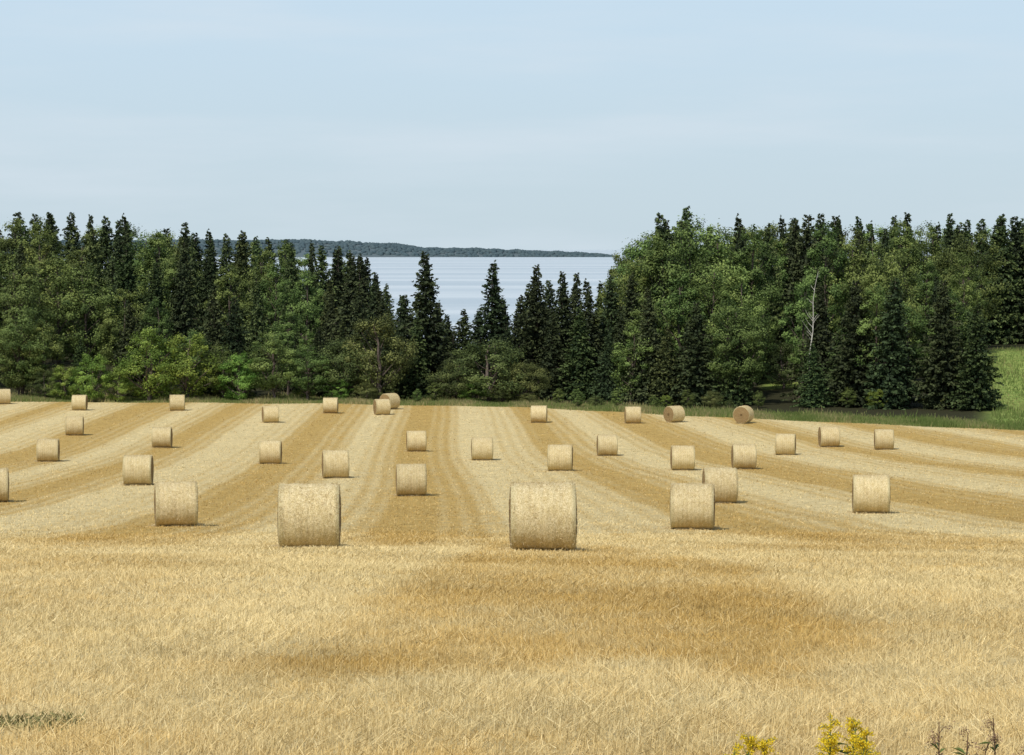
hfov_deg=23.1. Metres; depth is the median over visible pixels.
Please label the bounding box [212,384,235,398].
shrub
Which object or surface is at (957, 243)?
spruce tree
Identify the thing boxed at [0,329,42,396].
leafy tree
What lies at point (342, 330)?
spruce tree
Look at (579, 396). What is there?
shrub
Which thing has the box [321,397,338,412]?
round straw bale
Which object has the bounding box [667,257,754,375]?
leafy tree
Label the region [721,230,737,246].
leafy tree
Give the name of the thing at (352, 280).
spruce tree
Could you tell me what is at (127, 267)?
spruce tree
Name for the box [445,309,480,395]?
spruce tree
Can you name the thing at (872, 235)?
spruce tree
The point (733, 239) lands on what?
leafy tree
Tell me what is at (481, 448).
round straw bale
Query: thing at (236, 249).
spruce tree
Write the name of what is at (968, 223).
spruce tree
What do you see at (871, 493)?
round straw bale
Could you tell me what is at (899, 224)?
leafy tree
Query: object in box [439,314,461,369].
spruce tree
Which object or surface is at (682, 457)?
round straw bale
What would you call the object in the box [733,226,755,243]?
leafy tree
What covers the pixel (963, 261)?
leafy tree
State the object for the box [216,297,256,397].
spruce tree
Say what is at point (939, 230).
spruce tree
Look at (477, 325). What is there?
spruce tree
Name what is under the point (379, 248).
distant forest
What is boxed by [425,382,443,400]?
shrub
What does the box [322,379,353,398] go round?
shrub
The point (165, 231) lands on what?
spruce tree
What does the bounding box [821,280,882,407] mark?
spruce tree
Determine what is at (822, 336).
spruce tree
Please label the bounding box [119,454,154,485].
round straw bale
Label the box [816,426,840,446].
round straw bale
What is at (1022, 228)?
spruce tree
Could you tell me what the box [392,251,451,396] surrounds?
spruce tree
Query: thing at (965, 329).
spruce tree
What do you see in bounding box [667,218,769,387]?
leafy tree
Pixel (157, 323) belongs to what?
leafy tree
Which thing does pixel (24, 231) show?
spruce tree
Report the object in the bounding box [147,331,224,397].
leafy tree
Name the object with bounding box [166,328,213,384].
leafy tree
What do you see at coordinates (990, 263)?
leafy tree
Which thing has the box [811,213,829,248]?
spruce tree
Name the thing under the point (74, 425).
round straw bale
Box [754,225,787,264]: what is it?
leafy tree
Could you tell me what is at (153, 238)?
leafy tree
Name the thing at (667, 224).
spruce tree
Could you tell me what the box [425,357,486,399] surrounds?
leafy tree
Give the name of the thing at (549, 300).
spruce tree
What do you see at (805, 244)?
spruce tree
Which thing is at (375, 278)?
spruce tree
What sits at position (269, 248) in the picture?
spruce tree
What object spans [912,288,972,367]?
leafy tree
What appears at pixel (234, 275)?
leafy tree
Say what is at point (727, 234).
leafy tree
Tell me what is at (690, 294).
leafy tree
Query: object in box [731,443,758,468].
round straw bale
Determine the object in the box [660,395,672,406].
shrub
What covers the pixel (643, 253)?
leafy tree
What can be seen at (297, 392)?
shrub
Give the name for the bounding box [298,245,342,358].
spruce tree
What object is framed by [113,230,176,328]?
leafy tree
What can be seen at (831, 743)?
goldenrod plant
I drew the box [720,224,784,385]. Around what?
leafy tree
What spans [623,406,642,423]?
round straw bale
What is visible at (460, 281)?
sea
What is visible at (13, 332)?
leafy tree
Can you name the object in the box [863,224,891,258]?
leafy tree
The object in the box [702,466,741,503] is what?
round straw bale
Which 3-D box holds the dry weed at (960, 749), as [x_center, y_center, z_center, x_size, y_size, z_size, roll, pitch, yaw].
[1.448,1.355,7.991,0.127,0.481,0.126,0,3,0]
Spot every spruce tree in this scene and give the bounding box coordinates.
[0,229,12,325]
[0,243,47,352]
[1,226,30,328]
[6,212,31,276]
[25,214,42,256]
[37,212,73,335]
[42,212,62,257]
[58,212,82,328]
[61,228,117,362]
[62,338,93,395]
[68,214,104,334]
[97,216,114,292]
[103,219,129,310]
[107,244,147,358]
[110,303,148,397]
[120,213,143,300]
[121,221,142,275]
[137,252,172,363]
[144,337,162,396]
[159,228,175,290]
[161,240,204,366]
[165,237,202,337]
[171,222,202,325]
[177,288,229,395]
[190,232,204,301]
[196,229,219,331]
[196,298,228,357]
[197,236,218,330]
[204,233,247,347]
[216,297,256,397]
[228,230,255,337]
[231,237,251,315]
[242,272,281,382]
[243,236,272,340]
[261,237,277,285]
[264,242,316,365]
[273,239,294,325]
[274,305,309,391]
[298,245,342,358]
[300,241,322,333]
[302,327,334,396]
[310,280,339,362]
[321,246,350,329]
[322,294,338,366]
[325,253,366,371]
[328,320,363,396]
[330,246,345,285]
[332,281,376,394]
[341,250,350,290]
[349,254,373,326]
[363,257,373,286]
[363,281,383,345]
[366,287,385,352]
[367,281,373,298]
[372,272,383,298]
[377,307,406,397]
[382,283,396,324]
[391,295,406,334]
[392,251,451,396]
[393,295,422,367]
[396,317,435,398]
[428,329,469,397]
[432,300,442,345]
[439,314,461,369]
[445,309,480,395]
[469,261,512,388]
[469,311,484,346]
[484,324,525,399]
[495,295,541,397]
[498,297,511,332]
[511,283,532,337]
[521,264,565,387]
[523,309,582,399]
[535,271,575,389]
[543,280,557,327]
[553,307,599,399]
[559,278,606,393]
[565,272,592,335]
[586,319,629,402]
[589,280,608,345]
[595,276,624,364]
[596,304,636,400]
[613,275,650,369]
[620,287,667,403]
[647,325,690,405]
[648,212,672,266]
[661,226,686,378]
[664,220,671,254]
[666,301,725,406]
[673,206,697,257]
[675,322,699,403]
[677,221,693,328]
[692,227,713,278]
[712,317,755,406]
[715,213,770,382]
[742,229,771,342]
[756,223,788,369]
[769,214,829,380]
[778,215,789,260]
[779,220,803,311]
[779,283,838,401]
[785,218,800,248]
[790,343,835,407]
[810,235,836,315]
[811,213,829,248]
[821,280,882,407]
[821,310,857,404]
[823,216,849,322]
[835,215,848,280]
[845,233,879,355]
[846,216,870,256]
[862,278,920,409]
[866,220,877,259]
[875,228,892,309]
[888,215,898,261]
[895,275,921,366]
[897,212,923,342]
[906,280,967,409]
[914,221,943,332]
[918,274,941,372]
[928,222,970,342]
[941,213,955,261]
[945,302,1004,410]
[954,311,1001,406]
[962,219,974,246]
[967,218,1011,344]
[985,213,1023,344]
[985,218,1023,343]
[1007,216,1023,343]
[1017,218,1023,255]
[1017,278,1023,338]
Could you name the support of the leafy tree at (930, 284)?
on the ground at (194, 430)
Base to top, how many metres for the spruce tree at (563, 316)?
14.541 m
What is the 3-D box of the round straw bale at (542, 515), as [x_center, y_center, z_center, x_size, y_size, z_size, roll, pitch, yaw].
[0.672,2.982,54.226,2.053,1.595,1.648,0,3,0]
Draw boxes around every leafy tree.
[0,217,50,309]
[0,238,17,290]
[0,261,65,386]
[0,301,51,394]
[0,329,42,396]
[6,217,73,310]
[6,237,71,363]
[18,321,64,385]
[19,253,92,382]
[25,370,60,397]
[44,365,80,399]
[46,259,122,383]
[62,231,108,323]
[68,352,116,401]
[71,225,108,267]
[90,287,151,370]
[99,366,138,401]
[108,222,149,274]
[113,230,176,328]
[114,326,190,400]
[129,232,194,321]
[140,298,175,360]
[144,229,163,274]
[147,227,203,309]
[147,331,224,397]
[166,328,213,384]
[195,343,247,397]
[202,264,252,336]
[214,352,263,399]
[236,247,281,333]
[239,242,269,279]
[245,328,303,397]
[257,263,297,348]
[263,240,309,320]
[267,310,311,395]
[282,269,325,373]
[282,344,335,399]
[284,253,325,305]
[313,336,379,397]
[338,311,421,398]
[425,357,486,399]
[442,338,531,401]
[497,362,552,400]
[594,252,668,333]
[601,251,630,305]
[605,238,671,320]
[609,326,654,401]
[618,236,667,301]
[621,294,673,364]
[622,232,652,264]
[622,255,668,304]
[635,231,691,347]
[650,215,738,354]
[650,272,706,375]
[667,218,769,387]
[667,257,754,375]
[668,212,715,245]
[690,226,730,267]
[699,303,777,396]
[702,296,752,397]
[712,218,735,254]
[712,267,777,396]
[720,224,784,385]
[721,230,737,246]
[724,234,760,268]
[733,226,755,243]
[753,236,795,312]
[754,220,788,307]
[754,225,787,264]
[760,305,774,359]
[760,341,800,388]
[771,294,792,355]
[773,226,802,291]
[778,275,830,396]
[789,221,851,355]
[818,274,846,329]
[822,236,889,356]
[833,224,877,278]
[838,238,862,302]
[841,282,903,379]
[860,247,922,359]
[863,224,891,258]
[864,242,897,313]
[872,219,926,301]
[889,225,929,305]
[894,302,929,403]
[905,221,960,321]
[912,258,942,335]
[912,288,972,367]
[913,220,942,290]
[923,229,975,273]
[929,229,1011,322]
[937,252,991,321]
[947,266,982,346]
[976,225,995,263]
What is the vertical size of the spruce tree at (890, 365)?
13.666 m
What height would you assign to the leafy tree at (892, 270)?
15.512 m
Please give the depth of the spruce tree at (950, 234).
348.39 m
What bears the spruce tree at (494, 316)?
on the ground at (194, 430)
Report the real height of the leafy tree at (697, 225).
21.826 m
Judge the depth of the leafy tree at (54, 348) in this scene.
267.60 m
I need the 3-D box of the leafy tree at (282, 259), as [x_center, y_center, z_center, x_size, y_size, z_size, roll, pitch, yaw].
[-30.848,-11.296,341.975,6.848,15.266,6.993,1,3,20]
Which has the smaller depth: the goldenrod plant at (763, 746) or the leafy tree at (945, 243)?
the goldenrod plant at (763, 746)
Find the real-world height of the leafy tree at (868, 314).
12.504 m
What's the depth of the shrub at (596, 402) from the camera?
250.60 m
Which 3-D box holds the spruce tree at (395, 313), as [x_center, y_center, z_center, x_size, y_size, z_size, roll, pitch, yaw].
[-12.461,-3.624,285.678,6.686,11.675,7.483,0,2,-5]
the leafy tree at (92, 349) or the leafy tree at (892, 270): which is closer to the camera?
the leafy tree at (892, 270)
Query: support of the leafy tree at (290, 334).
on the ground at (194, 430)
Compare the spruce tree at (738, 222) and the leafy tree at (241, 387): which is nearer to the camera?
the leafy tree at (241, 387)
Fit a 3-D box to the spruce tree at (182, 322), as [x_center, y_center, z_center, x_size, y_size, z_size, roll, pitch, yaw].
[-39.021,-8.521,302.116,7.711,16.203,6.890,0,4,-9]
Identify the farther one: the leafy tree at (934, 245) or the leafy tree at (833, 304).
the leafy tree at (934, 245)
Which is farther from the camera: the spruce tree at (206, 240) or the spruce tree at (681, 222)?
the spruce tree at (206, 240)
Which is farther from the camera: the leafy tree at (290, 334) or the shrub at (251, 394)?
the leafy tree at (290, 334)
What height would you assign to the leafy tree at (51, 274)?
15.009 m
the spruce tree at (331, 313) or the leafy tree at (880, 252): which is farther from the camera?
the leafy tree at (880, 252)
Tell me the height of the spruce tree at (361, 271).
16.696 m
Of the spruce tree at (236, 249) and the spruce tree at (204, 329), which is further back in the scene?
the spruce tree at (236, 249)
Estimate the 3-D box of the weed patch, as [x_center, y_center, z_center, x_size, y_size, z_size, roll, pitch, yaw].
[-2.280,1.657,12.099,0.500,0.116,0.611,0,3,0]
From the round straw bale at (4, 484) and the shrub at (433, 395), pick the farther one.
the shrub at (433, 395)
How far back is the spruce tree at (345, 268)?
345.49 m
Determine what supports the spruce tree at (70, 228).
on the ground at (194, 430)
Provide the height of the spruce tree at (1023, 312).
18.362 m
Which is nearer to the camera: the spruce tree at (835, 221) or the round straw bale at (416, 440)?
the round straw bale at (416, 440)
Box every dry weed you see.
[924,721,954,754]
[952,726,983,754]
[969,735,998,754]
[979,713,1002,754]
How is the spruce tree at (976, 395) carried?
on the ground at (194, 430)
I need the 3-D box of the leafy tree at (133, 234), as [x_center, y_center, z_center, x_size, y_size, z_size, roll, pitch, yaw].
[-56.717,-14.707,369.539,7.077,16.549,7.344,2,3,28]
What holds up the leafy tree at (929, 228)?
on the ground at (194, 430)
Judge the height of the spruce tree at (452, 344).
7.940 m
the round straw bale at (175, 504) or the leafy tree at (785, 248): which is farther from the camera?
the leafy tree at (785, 248)
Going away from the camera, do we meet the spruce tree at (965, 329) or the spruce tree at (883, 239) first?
the spruce tree at (965, 329)
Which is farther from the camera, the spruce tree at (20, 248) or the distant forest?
the distant forest
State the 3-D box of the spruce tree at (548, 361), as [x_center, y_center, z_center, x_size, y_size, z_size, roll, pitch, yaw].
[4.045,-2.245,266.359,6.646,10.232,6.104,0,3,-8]
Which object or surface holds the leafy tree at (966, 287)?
on the ground at (194, 430)
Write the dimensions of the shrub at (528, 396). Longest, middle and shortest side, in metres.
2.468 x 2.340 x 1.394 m
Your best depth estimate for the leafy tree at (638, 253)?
282.57 m
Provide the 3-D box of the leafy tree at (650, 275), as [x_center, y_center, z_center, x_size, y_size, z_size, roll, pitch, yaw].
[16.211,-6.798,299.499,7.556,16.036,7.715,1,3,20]
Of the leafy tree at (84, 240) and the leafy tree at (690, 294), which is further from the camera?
the leafy tree at (84, 240)
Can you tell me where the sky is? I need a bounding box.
[0,0,1023,249]
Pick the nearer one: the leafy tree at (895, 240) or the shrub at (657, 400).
the shrub at (657, 400)
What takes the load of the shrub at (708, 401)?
on the ground at (194, 430)
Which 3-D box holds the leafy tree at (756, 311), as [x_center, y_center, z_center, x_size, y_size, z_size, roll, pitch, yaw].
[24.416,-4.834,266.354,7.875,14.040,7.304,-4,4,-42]
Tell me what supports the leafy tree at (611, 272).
on the ground at (194, 430)
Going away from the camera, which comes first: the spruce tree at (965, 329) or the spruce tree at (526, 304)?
the spruce tree at (965, 329)
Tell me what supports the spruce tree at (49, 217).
on the ground at (194, 430)
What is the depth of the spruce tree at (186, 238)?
339.46 m
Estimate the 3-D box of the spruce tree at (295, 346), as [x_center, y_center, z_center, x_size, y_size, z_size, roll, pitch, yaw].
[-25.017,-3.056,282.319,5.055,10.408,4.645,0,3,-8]
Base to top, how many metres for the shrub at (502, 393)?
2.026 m
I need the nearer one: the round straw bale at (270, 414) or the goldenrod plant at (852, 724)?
the goldenrod plant at (852, 724)
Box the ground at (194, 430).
[0,334,1023,754]
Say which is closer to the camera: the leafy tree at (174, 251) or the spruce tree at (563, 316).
the spruce tree at (563, 316)
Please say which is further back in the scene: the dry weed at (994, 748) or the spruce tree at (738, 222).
the spruce tree at (738, 222)
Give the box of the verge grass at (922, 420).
[11,345,1023,430]
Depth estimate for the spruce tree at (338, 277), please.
318.23 m
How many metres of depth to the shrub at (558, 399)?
251.58 m
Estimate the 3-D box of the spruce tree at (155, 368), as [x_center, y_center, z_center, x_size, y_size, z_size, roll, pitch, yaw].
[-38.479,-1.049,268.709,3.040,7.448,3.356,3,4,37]
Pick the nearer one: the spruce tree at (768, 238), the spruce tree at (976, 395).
the spruce tree at (976, 395)
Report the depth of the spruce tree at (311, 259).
344.28 m
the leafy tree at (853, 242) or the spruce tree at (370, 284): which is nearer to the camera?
the spruce tree at (370, 284)
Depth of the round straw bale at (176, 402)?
242.83 m
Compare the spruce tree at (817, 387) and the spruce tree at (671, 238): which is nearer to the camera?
the spruce tree at (817, 387)
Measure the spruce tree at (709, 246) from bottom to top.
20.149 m
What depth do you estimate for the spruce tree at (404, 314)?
273.57 m
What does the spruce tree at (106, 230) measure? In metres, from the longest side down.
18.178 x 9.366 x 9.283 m
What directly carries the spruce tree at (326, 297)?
on the ground at (194, 430)
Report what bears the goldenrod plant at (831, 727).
on the ground at (194, 430)
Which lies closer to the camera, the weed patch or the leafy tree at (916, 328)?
the weed patch
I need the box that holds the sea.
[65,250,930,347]
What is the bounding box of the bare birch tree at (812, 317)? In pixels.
[802,274,817,390]
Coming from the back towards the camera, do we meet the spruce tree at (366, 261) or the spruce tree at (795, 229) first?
the spruce tree at (366, 261)
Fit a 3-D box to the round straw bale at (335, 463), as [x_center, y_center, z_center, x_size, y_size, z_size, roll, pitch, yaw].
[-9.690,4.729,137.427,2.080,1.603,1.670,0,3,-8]
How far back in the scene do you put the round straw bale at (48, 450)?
164.85 m
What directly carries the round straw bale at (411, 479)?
on the ground at (194, 430)
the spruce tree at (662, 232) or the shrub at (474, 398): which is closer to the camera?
the shrub at (474, 398)
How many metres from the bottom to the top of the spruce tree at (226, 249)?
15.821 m
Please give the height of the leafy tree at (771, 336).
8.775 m
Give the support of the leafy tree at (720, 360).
on the ground at (194, 430)
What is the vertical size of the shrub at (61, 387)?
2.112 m
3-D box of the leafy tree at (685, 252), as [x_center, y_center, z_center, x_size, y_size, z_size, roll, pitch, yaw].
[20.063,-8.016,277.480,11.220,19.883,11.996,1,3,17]
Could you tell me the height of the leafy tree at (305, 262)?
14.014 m
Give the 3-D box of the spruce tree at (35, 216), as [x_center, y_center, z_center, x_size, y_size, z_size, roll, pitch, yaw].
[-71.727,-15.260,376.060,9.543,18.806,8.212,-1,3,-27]
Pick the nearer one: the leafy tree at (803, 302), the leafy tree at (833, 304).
the leafy tree at (803, 302)
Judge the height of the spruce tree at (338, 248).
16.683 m
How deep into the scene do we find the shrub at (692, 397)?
248.00 m
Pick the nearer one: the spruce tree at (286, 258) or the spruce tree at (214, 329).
the spruce tree at (214, 329)
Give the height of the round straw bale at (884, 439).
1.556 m
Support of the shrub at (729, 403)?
on the ground at (194, 430)
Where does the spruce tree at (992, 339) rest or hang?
on the ground at (194, 430)
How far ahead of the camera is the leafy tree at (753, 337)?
251.37 m
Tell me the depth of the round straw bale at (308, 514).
57.61 m
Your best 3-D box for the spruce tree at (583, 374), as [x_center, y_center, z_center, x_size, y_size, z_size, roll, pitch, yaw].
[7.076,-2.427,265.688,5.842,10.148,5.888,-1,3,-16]
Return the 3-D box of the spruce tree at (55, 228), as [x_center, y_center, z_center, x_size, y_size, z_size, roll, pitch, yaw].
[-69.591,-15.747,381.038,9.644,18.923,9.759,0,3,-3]
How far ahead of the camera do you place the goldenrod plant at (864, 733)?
8.01 m
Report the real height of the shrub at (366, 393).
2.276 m
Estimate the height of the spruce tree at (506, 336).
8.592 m
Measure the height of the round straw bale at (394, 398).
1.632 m
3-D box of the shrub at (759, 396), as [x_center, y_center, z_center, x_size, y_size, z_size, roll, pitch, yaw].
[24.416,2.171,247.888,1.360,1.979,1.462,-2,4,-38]
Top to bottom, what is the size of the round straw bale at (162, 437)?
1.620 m
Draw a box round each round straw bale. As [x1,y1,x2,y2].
[0,389,12,403]
[0,467,13,501]
[33,438,62,461]
[62,416,87,434]
[71,395,87,409]
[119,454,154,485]
[151,427,174,447]
[152,480,204,526]
[168,394,186,410]
[257,440,284,463]
[261,406,279,422]
[269,481,352,547]
[318,450,352,477]
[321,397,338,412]
[372,399,390,414]
[380,393,400,408]
[392,463,430,495]
[406,430,429,451]
[469,437,496,460]
[501,480,588,551]
[529,405,547,422]
[545,444,576,470]
[595,434,620,455]
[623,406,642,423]
[663,405,684,422]
[663,482,719,529]
[667,445,696,470]
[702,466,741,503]
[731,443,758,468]
[732,405,754,423]
[773,433,798,454]
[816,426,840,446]
[845,474,893,513]
[871,429,895,449]
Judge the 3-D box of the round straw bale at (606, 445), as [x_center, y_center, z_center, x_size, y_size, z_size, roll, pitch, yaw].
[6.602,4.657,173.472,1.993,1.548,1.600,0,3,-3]
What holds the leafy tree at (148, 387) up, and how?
on the ground at (194, 430)
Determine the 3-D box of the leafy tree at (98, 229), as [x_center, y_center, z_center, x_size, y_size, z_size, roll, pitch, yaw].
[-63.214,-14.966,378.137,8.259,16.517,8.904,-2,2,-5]
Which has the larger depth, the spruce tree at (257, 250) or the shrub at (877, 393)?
the spruce tree at (257, 250)
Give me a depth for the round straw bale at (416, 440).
179.85 m
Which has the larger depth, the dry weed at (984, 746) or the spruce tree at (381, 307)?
the spruce tree at (381, 307)
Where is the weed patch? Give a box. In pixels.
[0,709,89,732]
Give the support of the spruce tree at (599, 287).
on the ground at (194, 430)
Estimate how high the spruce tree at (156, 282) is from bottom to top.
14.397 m
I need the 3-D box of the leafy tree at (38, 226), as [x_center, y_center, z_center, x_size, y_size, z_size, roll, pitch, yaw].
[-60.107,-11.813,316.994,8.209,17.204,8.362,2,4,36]
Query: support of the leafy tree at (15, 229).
on the ground at (194, 430)
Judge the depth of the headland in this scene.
5515.14 m
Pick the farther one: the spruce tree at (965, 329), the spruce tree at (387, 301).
the spruce tree at (387, 301)
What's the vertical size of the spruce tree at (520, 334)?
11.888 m
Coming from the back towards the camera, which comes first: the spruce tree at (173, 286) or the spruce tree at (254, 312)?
the spruce tree at (173, 286)
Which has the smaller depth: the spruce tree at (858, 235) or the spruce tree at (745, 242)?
the spruce tree at (858, 235)
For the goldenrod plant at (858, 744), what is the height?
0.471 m
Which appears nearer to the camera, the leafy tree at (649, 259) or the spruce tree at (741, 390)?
the spruce tree at (741, 390)
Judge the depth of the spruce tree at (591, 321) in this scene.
268.89 m
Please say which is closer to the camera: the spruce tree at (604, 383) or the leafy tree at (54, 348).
the spruce tree at (604, 383)
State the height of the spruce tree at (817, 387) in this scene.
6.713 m
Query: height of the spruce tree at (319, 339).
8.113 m
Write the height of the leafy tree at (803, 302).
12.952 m
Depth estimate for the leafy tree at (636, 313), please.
261.24 m
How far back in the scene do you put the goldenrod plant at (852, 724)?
8.13 m
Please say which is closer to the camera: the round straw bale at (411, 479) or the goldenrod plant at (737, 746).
the goldenrod plant at (737, 746)
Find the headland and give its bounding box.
[58,242,613,256]
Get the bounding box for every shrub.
[33,375,51,396]
[45,382,71,399]
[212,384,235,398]
[245,389,255,399]
[288,387,314,397]
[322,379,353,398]
[350,383,382,398]
[411,389,421,400]
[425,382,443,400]
[457,378,490,401]
[490,385,513,401]
[520,392,537,401]
[552,388,565,403]
[570,389,584,405]
[587,396,606,405]
[610,388,623,405]
[649,395,659,406]
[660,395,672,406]
[680,389,695,406]
[699,390,722,407]
[724,400,735,407]
[752,391,764,407]
[839,387,856,405]
[865,389,888,408]
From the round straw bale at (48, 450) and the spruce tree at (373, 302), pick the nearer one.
the round straw bale at (48, 450)
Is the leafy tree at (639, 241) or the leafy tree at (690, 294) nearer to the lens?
the leafy tree at (690, 294)
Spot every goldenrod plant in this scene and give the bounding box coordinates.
[722,742,743,754]
[732,732,758,754]
[754,736,777,754]
[815,713,848,754]
[816,736,840,754]
[839,717,868,754]
[846,728,880,754]
[850,735,878,754]
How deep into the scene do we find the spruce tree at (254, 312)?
287.29 m
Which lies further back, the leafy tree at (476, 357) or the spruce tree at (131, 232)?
the spruce tree at (131, 232)
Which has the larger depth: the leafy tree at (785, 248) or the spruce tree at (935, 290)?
the leafy tree at (785, 248)
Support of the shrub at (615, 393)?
on the ground at (194, 430)
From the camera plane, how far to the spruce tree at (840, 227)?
377.73 m
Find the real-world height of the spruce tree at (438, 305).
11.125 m
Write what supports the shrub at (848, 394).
on the ground at (194, 430)
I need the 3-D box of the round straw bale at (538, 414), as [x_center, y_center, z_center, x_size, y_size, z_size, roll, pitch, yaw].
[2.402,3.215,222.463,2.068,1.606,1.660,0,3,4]
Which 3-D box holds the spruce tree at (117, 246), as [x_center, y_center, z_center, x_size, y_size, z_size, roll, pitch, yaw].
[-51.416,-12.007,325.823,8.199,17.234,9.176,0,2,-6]
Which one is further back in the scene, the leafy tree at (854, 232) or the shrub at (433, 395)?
the leafy tree at (854, 232)
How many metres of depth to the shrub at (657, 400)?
247.62 m
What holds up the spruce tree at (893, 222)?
on the ground at (194, 430)
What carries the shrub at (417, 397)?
on the ground at (194, 430)
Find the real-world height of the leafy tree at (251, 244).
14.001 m
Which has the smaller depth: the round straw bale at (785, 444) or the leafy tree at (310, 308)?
the round straw bale at (785, 444)
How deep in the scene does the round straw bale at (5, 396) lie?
255.90 m
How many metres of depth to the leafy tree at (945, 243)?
367.63 m
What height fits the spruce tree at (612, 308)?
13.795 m
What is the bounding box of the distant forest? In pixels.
[5,239,614,256]
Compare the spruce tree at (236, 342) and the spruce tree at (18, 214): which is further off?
the spruce tree at (18, 214)
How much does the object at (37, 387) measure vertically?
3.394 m
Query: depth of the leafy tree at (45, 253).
299.84 m
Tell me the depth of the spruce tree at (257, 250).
342.97 m
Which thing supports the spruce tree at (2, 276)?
on the ground at (194, 430)
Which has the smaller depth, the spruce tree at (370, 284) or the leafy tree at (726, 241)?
the spruce tree at (370, 284)
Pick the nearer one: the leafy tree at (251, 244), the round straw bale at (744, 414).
the round straw bale at (744, 414)
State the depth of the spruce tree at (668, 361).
253.50 m
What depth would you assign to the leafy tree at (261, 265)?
321.27 m
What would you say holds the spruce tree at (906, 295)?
on the ground at (194, 430)
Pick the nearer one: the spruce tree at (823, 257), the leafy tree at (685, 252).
the leafy tree at (685, 252)
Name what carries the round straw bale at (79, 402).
on the ground at (194, 430)
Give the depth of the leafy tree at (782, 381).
272.97 m
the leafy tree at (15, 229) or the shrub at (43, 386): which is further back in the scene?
the leafy tree at (15, 229)
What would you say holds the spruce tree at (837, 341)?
on the ground at (194, 430)
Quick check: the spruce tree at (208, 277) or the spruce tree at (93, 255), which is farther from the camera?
the spruce tree at (208, 277)
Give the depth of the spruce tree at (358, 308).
276.00 m
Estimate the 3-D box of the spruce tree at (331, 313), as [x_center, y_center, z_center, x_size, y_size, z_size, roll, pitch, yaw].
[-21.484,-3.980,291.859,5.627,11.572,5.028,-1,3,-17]
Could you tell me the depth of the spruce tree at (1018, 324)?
338.02 m
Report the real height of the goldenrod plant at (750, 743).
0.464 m
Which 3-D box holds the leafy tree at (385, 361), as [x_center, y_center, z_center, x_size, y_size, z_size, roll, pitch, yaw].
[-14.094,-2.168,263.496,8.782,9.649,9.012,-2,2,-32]
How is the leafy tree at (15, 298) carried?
on the ground at (194, 430)
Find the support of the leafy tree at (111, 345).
on the ground at (194, 430)
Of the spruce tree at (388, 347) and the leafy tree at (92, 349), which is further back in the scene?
the leafy tree at (92, 349)
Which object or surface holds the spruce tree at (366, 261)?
on the ground at (194, 430)
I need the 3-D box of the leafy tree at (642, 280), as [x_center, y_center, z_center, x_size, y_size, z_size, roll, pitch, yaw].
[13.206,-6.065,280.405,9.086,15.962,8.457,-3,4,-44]
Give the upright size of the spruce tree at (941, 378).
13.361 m
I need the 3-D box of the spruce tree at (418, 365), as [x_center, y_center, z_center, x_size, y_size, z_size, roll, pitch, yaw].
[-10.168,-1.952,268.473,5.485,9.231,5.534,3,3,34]
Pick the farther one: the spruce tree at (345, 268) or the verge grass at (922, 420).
the spruce tree at (345, 268)
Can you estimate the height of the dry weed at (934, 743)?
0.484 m
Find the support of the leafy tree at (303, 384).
on the ground at (194, 430)
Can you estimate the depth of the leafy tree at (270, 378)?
261.86 m
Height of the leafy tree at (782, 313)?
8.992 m
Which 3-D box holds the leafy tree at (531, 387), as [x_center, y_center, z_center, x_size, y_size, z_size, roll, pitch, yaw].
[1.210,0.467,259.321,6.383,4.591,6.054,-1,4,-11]
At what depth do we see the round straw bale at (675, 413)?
223.01 m
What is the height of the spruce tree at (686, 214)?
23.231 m
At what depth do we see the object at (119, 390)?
260.44 m
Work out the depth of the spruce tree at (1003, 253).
338.02 m
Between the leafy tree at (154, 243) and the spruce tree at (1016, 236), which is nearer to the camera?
the leafy tree at (154, 243)
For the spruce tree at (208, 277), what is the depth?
339.61 m
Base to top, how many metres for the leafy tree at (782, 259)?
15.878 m
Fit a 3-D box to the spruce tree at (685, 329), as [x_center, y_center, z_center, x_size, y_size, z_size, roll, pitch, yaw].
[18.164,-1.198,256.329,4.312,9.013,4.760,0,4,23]
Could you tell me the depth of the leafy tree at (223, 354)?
263.72 m
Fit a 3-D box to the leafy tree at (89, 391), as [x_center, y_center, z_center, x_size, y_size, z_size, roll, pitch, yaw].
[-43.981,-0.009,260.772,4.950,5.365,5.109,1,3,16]
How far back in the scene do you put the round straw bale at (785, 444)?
174.88 m
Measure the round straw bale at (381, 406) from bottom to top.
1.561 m
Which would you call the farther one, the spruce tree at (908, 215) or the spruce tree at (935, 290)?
the spruce tree at (908, 215)
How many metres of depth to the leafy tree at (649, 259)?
277.61 m
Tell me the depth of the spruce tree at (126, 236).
343.36 m
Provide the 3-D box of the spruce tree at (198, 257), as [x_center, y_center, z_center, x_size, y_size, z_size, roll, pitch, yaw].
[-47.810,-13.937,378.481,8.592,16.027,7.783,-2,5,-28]
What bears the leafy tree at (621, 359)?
on the ground at (194, 430)
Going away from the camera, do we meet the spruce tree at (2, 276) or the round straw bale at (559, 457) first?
the round straw bale at (559, 457)
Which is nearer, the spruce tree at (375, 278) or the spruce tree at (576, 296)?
the spruce tree at (576, 296)
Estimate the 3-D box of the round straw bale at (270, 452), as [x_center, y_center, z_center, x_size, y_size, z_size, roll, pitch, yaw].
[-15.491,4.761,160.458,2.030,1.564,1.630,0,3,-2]
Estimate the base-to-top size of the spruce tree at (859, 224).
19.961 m

